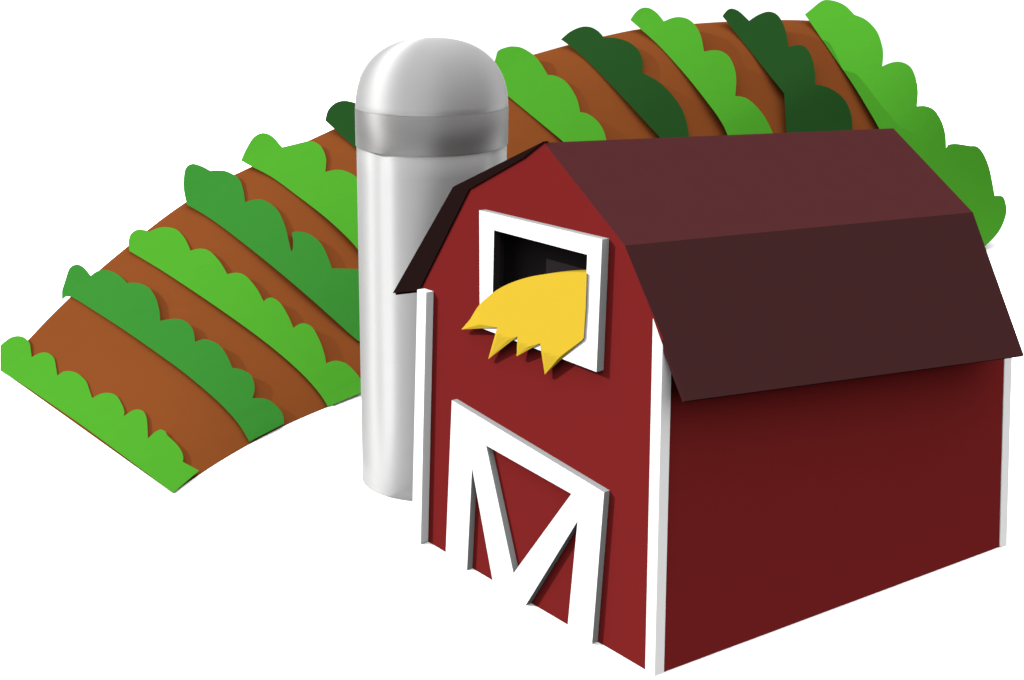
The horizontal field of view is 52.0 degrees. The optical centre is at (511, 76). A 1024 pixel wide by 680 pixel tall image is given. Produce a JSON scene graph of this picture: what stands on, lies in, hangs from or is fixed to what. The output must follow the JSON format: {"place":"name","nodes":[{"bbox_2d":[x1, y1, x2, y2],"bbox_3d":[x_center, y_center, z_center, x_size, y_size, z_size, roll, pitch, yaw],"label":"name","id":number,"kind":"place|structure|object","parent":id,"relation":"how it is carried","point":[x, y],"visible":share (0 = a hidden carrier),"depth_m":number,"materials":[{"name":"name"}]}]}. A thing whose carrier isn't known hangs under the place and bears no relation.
{"place":"outdoors","nodes":[
{"label":"outdoors","id":0,"kind":"place"},
{"bbox_2d":[11,20,878,490],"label":"hill","id":1,"kind":"structure","parent":0,"point":[183,410],"depth_m":32.66,"materials":[{"name":"brown soil"}]},
{"bbox_2d":[0,336,198,492],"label":"crop row","id":2,"kind":"object","parent":1,"relation":"on","point":[157,455],"visible":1,"depth_m":25.57,"materials":[{"name":"green plant"}]},
{"bbox_2d":[62,264,283,441],"bbox_3d":[-10.281,7.409,29.943,1.636,2.185,14.659,0,0,-42],"label":"crop row","id":3,"kind":"object","parent":1,"relation":"on","point":[132,309],"visible":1,"depth_m":28.51,"materials":[{"name":"green plant"}]},
{"bbox_2d":[129,227,360,405],"bbox_3d":[-8.693,6.860,31.978,1.839,3.260,13.445,0,0,-44],"label":"crop row","id":4,"kind":"object","parent":1,"relation":"on","point":[237,297],"visible":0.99,"depth_m":30.69,"materials":[{"name":"green plant"}]},
{"bbox_2d":[183,164,359,340],"bbox_3d":[-7.762,5.929,35.125,15.412,5.040,2.919,0,0,44],"label":"crop row","id":5,"kind":"object","parent":1,"relation":"on","point":[257,226],"visible":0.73,"depth_m":34.43,"materials":[{"name":"green plant"}]},
{"bbox_2d":[241,133,357,248],"bbox_3d":[-5.762,5.374,37.207,2.920,6.078,15.975,0,0,-38],"label":"crop row","id":6,"kind":"object","parent":1,"relation":"on","point":[298,169],"visible":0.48,"depth_m":39.23,"materials":[{"name":"green plant"}]},
{"bbox_2d":[325,101,355,147],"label":"crop row","id":7,"kind":"object","parent":1,"relation":"on","point":[340,117],"visible":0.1,"depth_m":44.52,"materials":[{"name":"green plant"}]},
{"bbox_2d":[494,46,605,141],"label":"crop row","id":8,"kind":"object","parent":1,"relation":"on","point":[535,90],"visible":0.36,"depth_m":46.75,"materials":[{"name":"green plant"}]},
{"bbox_2d":[561,26,688,137],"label":"crop row","id":9,"kind":"object","parent":1,"relation":"on","point":[617,65],"visible":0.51,"depth_m":49.56,"materials":[{"name":"green plant"}]},
{"bbox_2d":[631,7,771,134],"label":"crop row","id":10,"kind":"object","parent":1,"relation":"on","point":[711,75],"visible":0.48,"depth_m":52.06,"materials":[{"name":"green plant"}]},
{"bbox_2d":[723,9,851,132],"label":"crop row","id":11,"kind":"object","parent":1,"relation":"on","point":[811,105],"visible":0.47,"depth_m":53.99,"materials":[{"name":"green plant"}]},
{"bbox_2d":[805,0,1006,245],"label":"crop row","id":12,"kind":"object","parent":1,"relation":"on","point":[888,93],"visible":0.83,"depth_m":54.62,"materials":[{"name":"green plant"}]},
{"bbox_2d":[0,79,1023,679],"bbox_3d":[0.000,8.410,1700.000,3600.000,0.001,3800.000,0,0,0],"label":"ground","id":13,"kind":"structure","parent":0,"point":[294,551],"depth_m":18.97,"materials":[{"name":"white"}]},
{"bbox_2d":[355,38,508,500],"bbox_3d":[-1.691,3.788,22.200,3.240,9.223,3.240,0,0,0],"label":"silo","id":14,"kind":"object","parent":13,"relation":"on","point":[431,122],"visible":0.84,"depth_m":20.90,"materials":[{"name":"metal"}]},
{"bbox_2d":[393,128,1023,675],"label":"barn","id":15,"kind":"structure","parent":13,"relation":"on","point":[769,392],"depth_m":16.60,"materials":[{"name":"red paint"}]},
{"bbox_2d":[462,270,586,373],"bbox_3d":[0.249,3.811,16.876,0.430,1.805,3.192,0,0,-40],"label":"hay pile","id":16,"kind":"object","parent":15,"relation":"in","point":[546,312],"visible":0.92,"depth_m":16.31,"materials":[{"name":"yellow plant"}]},
{"bbox_2d":[445,399,609,642],"bbox_3d":[0.116,7.018,16.889,0.117,2.810,3.987,0,0,-40],"label":"door","id":17,"kind":"structure","parent":15,"relation":"in","point":[519,516],"depth_m":16.77,"materials":[{"name":"white paint"}]},
{"bbox_2d":[479,210,608,371],"bbox_3d":[0.439,3.288,16.479,0.144,2.103,2.913,0,0,-40],"label":"window frame","id":18,"kind":"structure","parent":15,"relation":"in","point":[589,353],"depth_m":15.81,"materials":[{"name":"white paint"}]},
{"bbox_2d":[0,0,1023,78],"label":"sky","id":19,"kind":"structure","parent":0,"point":[40,39],"materials":[{"name":"white"}]}
]}

